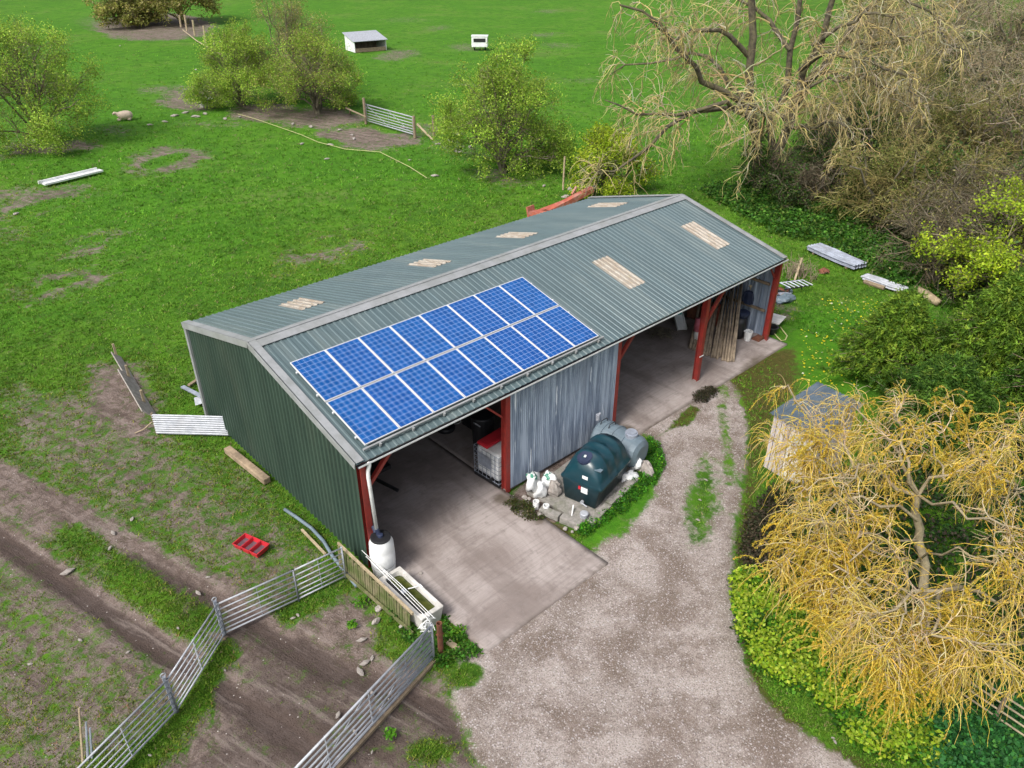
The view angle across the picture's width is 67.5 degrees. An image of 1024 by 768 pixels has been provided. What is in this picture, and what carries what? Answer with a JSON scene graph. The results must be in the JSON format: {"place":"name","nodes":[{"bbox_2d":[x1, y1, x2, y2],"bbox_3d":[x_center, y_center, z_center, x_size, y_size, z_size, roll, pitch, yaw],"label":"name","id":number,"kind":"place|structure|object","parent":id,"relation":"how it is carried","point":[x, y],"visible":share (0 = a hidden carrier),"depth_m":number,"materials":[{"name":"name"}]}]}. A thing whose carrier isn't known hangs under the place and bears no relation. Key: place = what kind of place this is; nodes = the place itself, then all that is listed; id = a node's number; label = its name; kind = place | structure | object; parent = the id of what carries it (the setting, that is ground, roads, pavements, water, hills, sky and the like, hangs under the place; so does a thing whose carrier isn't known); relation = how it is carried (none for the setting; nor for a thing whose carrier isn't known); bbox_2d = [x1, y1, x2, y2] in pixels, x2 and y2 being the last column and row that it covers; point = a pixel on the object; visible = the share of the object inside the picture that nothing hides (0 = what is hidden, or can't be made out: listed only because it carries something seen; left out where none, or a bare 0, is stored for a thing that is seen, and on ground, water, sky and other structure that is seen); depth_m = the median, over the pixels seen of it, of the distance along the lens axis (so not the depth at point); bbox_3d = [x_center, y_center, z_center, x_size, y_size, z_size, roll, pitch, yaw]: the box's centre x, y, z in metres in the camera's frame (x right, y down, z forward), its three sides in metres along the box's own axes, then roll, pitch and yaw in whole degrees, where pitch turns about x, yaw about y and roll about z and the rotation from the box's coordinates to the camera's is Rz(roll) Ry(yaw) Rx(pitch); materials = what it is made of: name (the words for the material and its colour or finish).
{"place":"outdoors","nodes":[
{"label":"outdoors","id":0,"kind":"place"},
{"bbox_2d":[428,400,581,490],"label":"concrete floor","id":1,"kind":"structure","parent":0,"point":[457,442],"depth_m":24.03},
{"bbox_2d":[470,408,494,453],"bbox_3d":[-0.897,1.464,23.274,0.800,1.300,0.748,-25,39,-35],"label":"black bin","id":2,"kind":"object","parent":1,"relation":"on","point":[482,422],"visible":0.62,"depth_m":22.89,"materials":[{"name":"plastic"}]},
{"bbox_2d":[474,441,501,487],"bbox_3d":[-0.378,2.167,22.315,1.020,1.051,1.220,26,40,36],"label":"caged tank","id":3,"kind":"object","parent":1,"relation":"on","point":[489,465],"visible":0.56,"depth_m":21.94,"materials":[{"name":"white plastic"}]},
{"bbox_2d":[477,427,500,448],"bbox_3d":[-0.515,1.548,22.110,0.420,0.122,1.000,26,40,36],"label":"red crate","id":4,"kind":"object","parent":3,"relation":"on","point":[490,440],"visible":0.69,"depth_m":21.93,"materials":[{"name":"plastic"}]},
{"bbox_2d":[0,0,1023,767],"bbox_3d":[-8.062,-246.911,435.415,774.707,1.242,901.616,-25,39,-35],"label":"ground","id":5,"kind":"structure","parent":0,"point":[662,630],"depth_m":22.60,"materials":[{"name":"plant"}]},
{"bbox_2d":[0,6,118,155],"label":"hawthorn tree","id":6,"kind":"object","parent":5,"relation":"on","point":[41,126],"visible":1,"depth_m":53.09,"materials":[{"name":"green plant"}]},
{"bbox_2d":[38,167,103,185],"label":"feed trough","id":7,"kind":"object","parent":5,"relation":"on","point":[66,177],"visible":1,"depth_m":47.96,"materials":[{"name":"white plastic"}]},
{"bbox_2d":[82,0,169,27],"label":"hawthorn tree","id":8,"kind":"object","parent":5,"relation":"on","point":[113,8],"visible":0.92,"depth_m":115.36,"materials":[{"name":"green plant"}]},
{"bbox_2d":[77,678,178,767],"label":"sheep hurdle","id":9,"kind":"object","parent":5,"relation":"on","point":[137,724],"visible":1,"depth_m":14.86,"materials":[{"name":"metal"}]},
{"bbox_2d":[111,343,154,415],"bbox_3d":[-13.265,-0.131,26.613,0.422,0.680,5.134,-21,37,-30],"label":"plank barrier","id":10,"kind":"object","parent":5,"relation":"on","point":[139,397],"visible":0.92,"depth_m":26.33,"materials":[{"name":"grey wood"}]},
{"bbox_2d":[125,0,224,25],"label":"hawthorn tree","id":11,"kind":"object","parent":5,"relation":"on","point":[177,6],"visible":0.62,"depth_m":118.57,"materials":[{"name":"green plant"}]},
{"bbox_2d":[150,413,228,435],"bbox_3d":[-10.159,1.303,24.144,2.417,0.760,0.178,2,31,3],"label":"corrugated barrier","id":12,"kind":"object","parent":5,"relation":"on","point":[188,424],"visible":1,"depth_m":24.14,"materials":[{"name":"metal"}]},
{"bbox_2d":[166,603,226,711],"bbox_3d":[-6.728,5.813,16.414,0.059,1.040,2.073,5,32,9],"label":"sheep hurdle","id":13,"kind":"object","parent":5,"relation":"on","point":[196,653],"visible":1,"depth_m":16.38,"materials":[{"name":"metal"}]},
{"bbox_2d":[178,14,300,109],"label":"hawthorn tree","id":14,"kind":"object","parent":5,"relation":"on","point":[229,42],"visible":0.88,"depth_m":64.49,"materials":[{"name":"green plant"}]},
{"bbox_2d":[224,446,270,484],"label":"sleeper beam","id":15,"kind":"structure","parent":5,"relation":"on","point":[251,468],"depth_m":22.68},
{"bbox_2d":[232,533,268,557],"bbox_3d":[-6.763,4.204,19.881,0.864,0.165,0.464,16,35,24],"label":"lamb feeder","id":16,"kind":"object","parent":5,"relation":"on","point":[251,545],"visible":1,"depth_m":19.88,"materials":[{"name":"red plastic"}]},
{"bbox_2d":[216,569,299,634],"bbox_3d":[-5.835,5.030,17.711,1.804,1.040,0.060,-20,37,-30],"label":"sheep hurdle","id":17,"kind":"object","parent":5,"relation":"on","point":[261,584],"visible":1,"depth_m":17.70,"materials":[{"name":"metal"}]},
{"bbox_2d":[241,0,336,99],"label":"hawthorn tree","id":18,"kind":"object","parent":5,"relation":"on","point":[289,20],"visible":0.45,"depth_m":66.41,"materials":[{"name":"green plant"}]},
{"bbox_2d":[240,14,366,114],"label":"hawthorn tree","id":19,"kind":"object","parent":5,"relation":"on","point":[303,42],"visible":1,"depth_m":62.33,"materials":[{"name":"green plant"}]},
{"bbox_2d":[293,546,346,598],"bbox_3d":[-4.627,4.572,18.473,1.291,1.040,0.060,-21,37,-31],"label":"sheep hurdle","id":20,"kind":"object","parent":5,"relation":"on","point":[343,563],"visible":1,"depth_m":18.48,"materials":[{"name":"metal"}]},
{"bbox_2d":[283,508,356,587],"bbox_3d":[-4.972,4.173,20.020,0.281,0.095,3.800,-24,39,-34],"label":"drain pipe","id":21,"kind":"object","parent":5,"relation":"on","point":[312,529],"visible":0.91,"depth_m":20.28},
{"bbox_2d":[294,623,435,767],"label":"field gate","id":22,"kind":"structure","parent":5,"relation":"on","point":[400,690],"depth_m":15.45,"materials":[{"name":"metal"}]},
{"bbox_2d":[342,30,387,52],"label":"field shelter","id":23,"kind":"object","parent":5,"relation":"on","point":[366,41],"visible":1,"depth_m":95.95,"materials":[{"name":"white metal"}]},
{"bbox_2d":[337,542,413,634],"bbox_3d":[-3.310,4.856,18.225,0.187,0.818,3.033,-27,40,-37],"label":"mossy board fence","id":24,"kind":"object","parent":5,"relation":"on","point":[378,592],"visible":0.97,"depth_m":18.22,"materials":[{"name":"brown wood"}]},
{"bbox_2d":[369,525,395,578],"bbox_3d":[-3.174,4.125,18.749,0.616,1.448,0.616,1,31,2],"label":"water barrel","id":25,"kind":"object","parent":5,"relation":"on","point":[381,549],"visible":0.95,"depth_m":18.48,"materials":[{"name":"white plastic"}]},
{"bbox_2d":[366,104,412,134],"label":"hedge gate","id":26,"kind":"structure","parent":5,"relation":"on","point":[388,116],"depth_m":59.30,"materials":[{"name":"metal"}]},
{"bbox_2d":[379,566,442,630],"bbox_3d":[-2.386,5.081,18.102,0.640,0.558,1.730,-25,39,-35],"label":"water trough","id":27,"kind":"object","parent":5,"relation":"on","point":[425,598],"visible":0.81,"depth_m":17.93,"materials":[{"name":"white plastic"}]},
{"bbox_2d":[362,551,434,619],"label":"white pipes","id":28,"kind":"object","parent":27,"relation":"on","point":[401,588],"visible":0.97,"depth_m":17.96,"materials":[{"name":"plastic"}]},
{"bbox_2d":[381,603,483,668],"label":"trough weeds","id":29,"kind":"object","parent":5,"relation":"on","point":[460,653],"visible":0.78,"depth_m":17.16,"materials":[{"name":"green plant"}]},
{"bbox_2d":[436,621,443,653],"bbox_3d":[-1.589,5.636,16.952,0.150,1.000,0.127,-25,39,-35],"label":"rusty post","id":30,"kind":"object","parent":5,"relation":"on","point":[439,634],"visible":0.91,"depth_m":16.85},
{"bbox_2d":[471,35,487,49],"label":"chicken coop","id":31,"kind":"structure","parent":5,"relation":"on","point":[479,40],"depth_m":95.75,"materials":[{"name":"white metal"}]},
{"bbox_2d":[181,194,788,571],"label":"barn","id":32,"kind":"structure","parent":5,"relation":"on","point":[315,395],"depth_m":22.21,"materials":[{"name":"green metal"}]},
{"bbox_2d":[369,436,607,653],"bbox_3d":[-3.556,2.838,22.493,4.120,0.250,13.230,-25,39,-35],"label":"concrete apron","id":33,"kind":"object","parent":5,"relation":"on","point":[481,557],"visible":0.52,"depth_m":19.95,"materials":[{"name":"concrete"}]},
{"bbox_2d":[362,458,398,491],"bbox_3d":[-4.410,2.544,22.124,1.540,0.628,3.212,-25,39,-35],"label":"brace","id":34,"kind":"object","parent":33,"relation":"on","point":[386,467],"visible":0.11,"depth_m":21.75,"materials":[{"name":"black metal"}]},
{"bbox_2d":[502,495,545,520],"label":"corner weeds","id":35,"kind":"object","parent":33,"relation":"on","point":[515,507],"visible":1,"depth_m":21.18,"materials":[{"name":"green plant"}]},
{"bbox_2d":[423,33,584,181],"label":"hawthorn tree","id":36,"kind":"object","parent":5,"relation":"on","point":[500,144],"visible":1,"depth_m":46.98,"materials":[{"name":"green plant"}]},
{"bbox_2d":[526,471,539,491],"bbox_3d":[0.594,2.840,21.750,0.415,0.764,0.526,1,31,1],"label":"feed bag","id":37,"kind":"object","parent":5,"relation":"on","point":[533,478],"visible":0.95,"depth_m":21.59,"materials":[{"name":"white plastic"}]},
{"bbox_2d":[547,480,561,496],"bbox_3d":[1.177,2.978,21.726,0.426,0.547,0.530,-5,32,-9],"label":"boulder","id":38,"kind":"object","parent":5,"relation":"on","point":[554,489],"visible":0.96,"depth_m":21.54,"materials":[{"name":"stone"}]},
{"bbox_2d":[526,185,595,216],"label":"red steel frame","id":39,"kind":"object","parent":5,"relation":"on","point":[531,210],"visible":0.62,"depth_m":41.48,"materials":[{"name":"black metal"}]},
{"bbox_2d":[527,460,639,522],"bbox_3d":[2.164,2.868,22.255,2.000,0.090,3.000,25,39,34],"label":"tank base","id":40,"kind":"object","parent":5,"relation":"on","point":[562,503],"visible":0.36,"depth_m":21.47,"materials":[{"name":"concrete"}]},
{"bbox_2d":[533,481,547,498],"bbox_3d":[0.785,3.022,21.579,0.431,0.632,0.384,-25,39,-35],"label":"feed bag","id":41,"kind":"object","parent":40,"relation":"on","point":[541,491],"visible":0.98,"depth_m":21.46,"materials":[{"name":"white plastic"}]},
{"bbox_2d":[561,433,630,507],"bbox_3d":[2.354,2.324,21.613,1.323,1.455,1.928,20,36,29],"label":"oil tank","id":42,"kind":"object","parent":40,"relation":"on","point":[593,472],"visible":0.98,"depth_m":21.14,"materials":[{"name":"teal plastic"}]},
{"bbox_2d":[590,412,647,471],"bbox_3d":[3.177,1.742,22.917,1.103,1.305,1.756,-25,39,-35],"label":"grey tank","id":43,"kind":"object","parent":40,"relation":"on","point":[634,442],"visible":0.64,"depth_m":22.42,"materials":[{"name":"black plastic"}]},
{"bbox_2d":[539,478,638,528],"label":"block kerb","id":44,"kind":"structure","parent":5,"relation":"on","point":[565,519],"depth_m":20.94,"materials":[{"name":"concrete"}]},
{"bbox_2d":[566,119,664,198],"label":"yellow green bush","id":45,"kind":"object","parent":5,"relation":"on","point":[601,144],"visible":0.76,"depth_m":44.27,"materials":[{"name":"green plant"}]},
{"bbox_2d":[575,435,666,536],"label":"tank weeds","id":46,"kind":"object","parent":5,"relation":"on","point":[639,485],"visible":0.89,"depth_m":21.81,"materials":[{"name":"green plant"}]},
{"bbox_2d":[636,460,653,476],"bbox_3d":[3.914,2.559,22.614,0.397,0.723,0.723,-25,39,-35],"label":"stone","id":47,"kind":"object","parent":5,"relation":"on","point":[646,466],"visible":0.53,"depth_m":22.38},
{"bbox_2d":[692,386,719,402],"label":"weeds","id":48,"kind":"object","parent":5,"relation":"on","point":[703,393],"visible":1,"depth_m":26.36,"materials":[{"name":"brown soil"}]},
{"bbox_2d":[735,480,795,583],"bbox_3d":[6.789,3.776,20.372,1.483,0.496,4.320,15,34,23],"label":"dead bramble","id":49,"kind":"object","parent":5,"relation":"on","point":[755,534],"visible":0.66,"depth_m":20.26,"materials":[{"name":"brown plant"}]},
{"bbox_2d":[568,0,991,200],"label":"bare tree","id":50,"kind":"object","parent":5,"relation":"on","point":[748,101],"visible":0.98,"depth_m":40.52,"materials":[{"name":"beige plant"}]},
{"bbox_2d":[734,133,830,193],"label":"scrub tree","id":51,"kind":"object","parent":5,"relation":"on","point":[769,165],"visible":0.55,"depth_m":45.12,"materials":[{"name":"brown plant"}]},
{"bbox_2d":[776,293,795,303],"bbox_3d":[11.735,-3.694,32.977,1.162,0.340,0.661,-25,39,-35],"label":"grey tarp","id":52,"kind":"object","parent":5,"relation":"on","point":[785,298],"visible":0.96,"depth_m":32.78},
{"bbox_2d":[782,252,821,281],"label":"dead stalks","id":53,"kind":"object","parent":5,"relation":"on","point":[793,266],"visible":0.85,"depth_m":35.01,"materials":[{"name":"beige plant"}]},
{"bbox_2d":[752,140,857,214],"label":"scrub tree","id":54,"kind":"object","parent":5,"relation":"on","point":[799,191],"visible":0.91,"depth_m":42.79,"materials":[{"name":"brown plant"}]},
{"bbox_2d":[764,382,862,485],"bbox_3d":[8.702,1.514,22.405,2.132,2.240,1.550,-20,37,-30],"label":"hut","id":55,"kind":"object","parent":5,"relation":"on","point":[790,406],"visible":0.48,"depth_m":22.06,"materials":[{"name":"grey wood"}]},
{"bbox_2d":[782,432,810,482],"bbox_3d":[8.086,2.135,21.801,0.062,1.500,0.700,-20,37,-30],"label":"door","id":56,"kind":"structure","parent":55,"relation":"in","point":[791,432],"depth_m":21.90,"materials":[{"name":"beige wood"}]},
{"bbox_2d":[698,176,956,297],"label":"bank weeds","id":57,"kind":"object","parent":5,"relation":"on","point":[816,223],"visible":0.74,"depth_m":40.28,"materials":[{"name":"green plant"}]},
{"bbox_2d":[807,243,866,268],"bbox_3d":[15.643,-6.160,36.935,0.995,0.335,2.970,-15,34,-24],"label":"sheet stack","id":58,"kind":"object","parent":5,"relation":"on","point":[846,260],"visible":1,"depth_m":36.75,"materials":[{"name":"grey metal"}]},
{"bbox_2d":[726,564,953,767],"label":"yellow flowering weeds","id":59,"kind":"object","parent":5,"relation":"on","point":[803,668],"visible":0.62,"depth_m":16.23,"materials":[{"name":"green plant"}]},
{"bbox_2d":[784,89,903,171],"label":"scrub tree","id":60,"kind":"object","parent":5,"relation":"on","point":[848,119],"visible":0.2,"depth_m":46.55,"materials":[{"name":"brown plant"}]},
{"bbox_2d":[793,122,900,207],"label":"scrub tree","id":61,"kind":"object","parent":5,"relation":"on","point":[832,143],"visible":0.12,"depth_m":43.94,"materials":[{"name":"brown plant"}]},
{"bbox_2d":[801,72,909,141],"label":"scrub tree","id":62,"kind":"object","parent":5,"relation":"on","point":[832,90],"visible":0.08,"depth_m":52.49,"materials":[{"name":"brown plant"}]},
{"bbox_2d":[800,297,934,386],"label":"dandelions","id":63,"kind":"object","parent":5,"relation":"on","point":[831,340],"visible":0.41,"depth_m":29.86,"materials":[{"name":"yellow plant"}]},
{"bbox_2d":[837,0,913,42],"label":"scrub tree","id":64,"kind":"object","parent":5,"relation":"on","point":[855,2],"visible":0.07,"depth_m":99.16,"materials":[{"name":"brown plant"}]},
{"bbox_2d":[733,374,1023,753],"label":"willow tree","id":65,"kind":"object","parent":5,"relation":"on","point":[817,584],"visible":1,"depth_m":14.12,"materials":[{"name":"yellow plant"}]},
{"bbox_2d":[837,45,930,112],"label":"scrub tree","id":66,"kind":"object","parent":5,"relation":"on","point":[861,71],"visible":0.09,"depth_m":60.97,"materials":[{"name":"brown plant"}]},
{"bbox_2d":[820,287,948,409],"bbox_3d":[13.046,-1.356,25.933,4.492,3.923,3.607,-2,31,-4],"label":"conifer tree","id":67,"kind":"object","parent":5,"relation":"on","point":[898,327],"visible":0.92,"depth_m":25.48,"materials":[{"name":"green plant"}]},
{"bbox_2d":[861,273,907,291],"bbox_3d":[16.661,-4.488,34.223,0.612,0.284,2.094,-23,38,-33],"label":"sheet stack","id":68,"kind":"object","parent":5,"relation":"on","point":[888,284],"visible":0.86,"depth_m":34.13,"materials":[{"name":"metal"}]},
{"bbox_2d":[807,114,962,235],"bbox_3d":[19.088,-10.526,40.072,7.068,7.257,6.964,-25,39,-35],"label":"scrub tree","id":69,"kind":"object","parent":5,"relation":"on","point":[867,182],"visible":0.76,"depth_m":39.23,"materials":[{"name":"brown plant"}]},
{"bbox_2d":[827,1,942,81],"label":"scrub tree","id":70,"kind":"object","parent":5,"relation":"on","point":[874,37],"visible":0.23,"depth_m":73.74,"materials":[{"name":"brown plant"}]},
{"bbox_2d":[758,441,1023,694],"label":"tree","id":71,"kind":"object","parent":5,"relation":"on","point":[965,537],"visible":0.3,"depth_m":20.13,"materials":[{"name":"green plant"}]},
{"bbox_2d":[846,55,937,143],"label":"scrub tree","id":72,"kind":"object","parent":5,"relation":"on","point":[899,127],"visible":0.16,"depth_m":55.63,"materials":[{"name":"brown plant"}]},
{"bbox_2d":[792,31,1023,310],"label":"woodland undergrowth","id":73,"kind":"object","parent":5,"relation":"on","point":[895,232],"visible":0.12,"depth_m":72.21,"materials":[{"name":"brown plant"}]},
{"bbox_2d":[846,126,971,215],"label":"scrub tree","id":74,"kind":"object","parent":5,"relation":"on","point":[957,137],"visible":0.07,"depth_m":42.03,"materials":[{"name":"brown plant"}]},
{"bbox_2d":[884,38,954,107],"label":"scrub tree","id":75,"kind":"object","parent":5,"relation":"on","point":[930,70],"visible":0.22,"depth_m":64.32,"materials":[{"name":"brown plant"}]},
{"bbox_2d":[914,286,941,305],"bbox_3d":[17.897,-3.813,33.056,0.440,0.421,1.408,-9,32,-15],"label":"log","id":76,"kind":"object","parent":5,"relation":"on","point":[935,300],"visible":0.58,"depth_m":32.72,"materials":[{"name":"brown wood"}]},
{"bbox_2d":[862,101,1021,235],"bbox_3d":[21.482,-9.680,38.456,7.422,7.620,7.312,12,33,19],"label":"scrub tree","id":77,"kind":"object","parent":5,"relation":"on","point":[893,148],"visible":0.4,"depth_m":38.25,"materials":[{"name":"brown plant"}]},
{"bbox_2d":[865,171,1019,303],"bbox_3d":[18.668,-6.108,33.386,6.163,5.919,5.725,11,33,18],"label":"scrub tree","id":78,"kind":"object","parent":5,"relation":"on","point":[931,268],"visible":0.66,"depth_m":33.02,"materials":[{"name":"brown plant"}]},
{"bbox_2d":[866,350,1023,477],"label":"bush","id":79,"kind":"object","parent":5,"relation":"on","point":[928,377],"visible":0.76,"depth_m":22.54,"materials":[{"name":"green plant"}]},
{"bbox_2d":[880,75,1010,150],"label":"scrub tree","id":80,"kind":"object","parent":5,"relation":"on","point":[929,100],"visible":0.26,"depth_m":49.57,"materials":[{"name":"brown plant"}]},
{"bbox_2d":[873,264,1023,428],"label":"conifer tree","id":81,"kind":"object","parent":5,"relation":"on","point":[994,316],"visible":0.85,"depth_m":23.89,"materials":[{"name":"green plant"}]},
{"bbox_2d":[882,0,1022,74],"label":"scrub tree","id":82,"kind":"object","parent":5,"relation":"on","point":[967,13],"visible":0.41,"depth_m":77.96,"materials":[{"name":"brown plant"}]},
{"bbox_2d":[886,138,1023,235],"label":"scrub tree","id":83,"kind":"object","parent":5,"relation":"on","point":[958,190],"visible":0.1,"depth_m":37.95,"materials":[{"name":"brown plant"}]},
{"bbox_2d":[907,168,1023,297],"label":"yellow green tree","id":84,"kind":"object","parent":5,"relation":"on","point":[988,261],"visible":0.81,"depth_m":29.89,"materials":[{"name":"green plant"}]},
{"bbox_2d":[911,57,1023,177],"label":"scrub tree","id":85,"kind":"object","parent":5,"relation":"on","point":[967,133],"visible":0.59,"depth_m":45.73,"materials":[{"name":"brown plant"}]},
{"bbox_2d":[912,668,1023,767],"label":"dark nettles","id":86,"kind":"object","parent":5,"relation":"on","point":[1004,748],"visible":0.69,"depth_m":14.93,"materials":[{"name":"green plant"}]},
{"bbox_2d":[932,147,1023,269],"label":"scrub tree","id":87,"kind":"object","parent":5,"relation":"on","point":[1005,174],"visible":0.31,"depth_m":35.30,"materials":[{"name":"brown plant"}]},
{"bbox_2d":[933,13,1023,118],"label":"scrub tree","id":88,"kind":"object","parent":5,"relation":"on","point":[993,54],"visible":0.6,"depth_m":57.78,"materials":[{"name":"brown plant"}]},
{"bbox_2d":[936,206,1023,317],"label":"scrub tree","id":89,"kind":"object","parent":5,"relation":"on","point":[986,281],"visible":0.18,"depth_m":31.30,"materials":[{"name":"green plant"}]},
{"bbox_2d":[942,49,1023,169],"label":"scrub tree","id":90,"kind":"object","parent":5,"relation":"on","point":[1010,127],"visible":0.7,"depth_m":44.58,"materials":[{"name":"brown plant"}]},
{"bbox_2d":[942,669,1023,735],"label":"rail fence","id":91,"kind":"object","parent":5,"relation":"on","point":[1000,706],"visible":0.31,"depth_m":15.09,"materials":[{"name":"grey wood"}]},
{"bbox_2d":[947,178,1023,299],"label":"scrub tree","id":92,"kind":"object","parent":5,"relation":"on","point":[1003,219],"visible":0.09,"depth_m":31.90,"materials":[{"name":"green plant"}]},
{"bbox_2d":[956,0,1023,66],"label":"scrub tree","id":93,"kind":"object","parent":5,"relation":"on","point":[1000,29],"visible":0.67,"depth_m":81.85,"materials":[{"name":"brown plant"}]},
{"bbox_2d":[973,125,1023,179],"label":"scrub tree","id":94,"kind":"object","parent":5,"relation":"on","point":[1021,144],"visible":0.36,"depth_m":42.80,"materials":[{"name":"brown plant"}]},
{"bbox_2d":[980,343,1023,448],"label":"conifer tree","id":95,"kind":"object","parent":5,"relation":"on","point":[1010,385],"visible":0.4,"depth_m":23.42,"materials":[{"name":"green plant"}]},
{"bbox_2d":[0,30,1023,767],"bbox_3d":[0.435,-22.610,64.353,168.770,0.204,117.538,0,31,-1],"label":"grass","id":96,"kind":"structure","parent":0,"point":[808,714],"depth_m":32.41,"materials":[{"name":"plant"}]},
{"bbox_2d":[615,310,786,434],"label":"concrete floor","id":97,"kind":"structure","parent":0,"point":[658,384],"depth_m":27.73,"materials":[{"name":"concrete"}]},
{"bbox_2d":[647,326,676,341],"bbox_3d":[5.889,-2.045,30.106,1.190,0.299,1.164,12,33,19],"label":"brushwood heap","id":98,"kind":"object","parent":97,"relation":"on","point":[660,331],"visible":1,"depth_m":30.05,"materials":[{"name":"brown plant"}]},
{"bbox_2d":[673,312,686,329],"bbox_3d":[6.673,-2.827,30.880,0.586,0.818,1.453,0,31,-1],"label":"toy slide","id":99,"kind":"object","parent":97,"relation":"on","point":[680,321],"visible":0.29,"depth_m":30.69,"materials":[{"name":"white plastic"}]},
{"bbox_2d":[689,283,742,361],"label":"leaning poles","id":100,"kind":"object","parent":97,"relation":"on","point":[720,351],"visible":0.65,"depth_m":29.13,"materials":[{"name":"brown wood"}]},
{"bbox_2d":[732,309,749,338],"bbox_3d":[8.858,-2.342,29.787,0.610,1.100,0.606,-25,39,-35],"label":"black barrel","id":101,"kind":"object","parent":97,"relation":"on","point":[743,317],"visible":0.58,"depth_m":29.53,"materials":[{"name":"plastic"}]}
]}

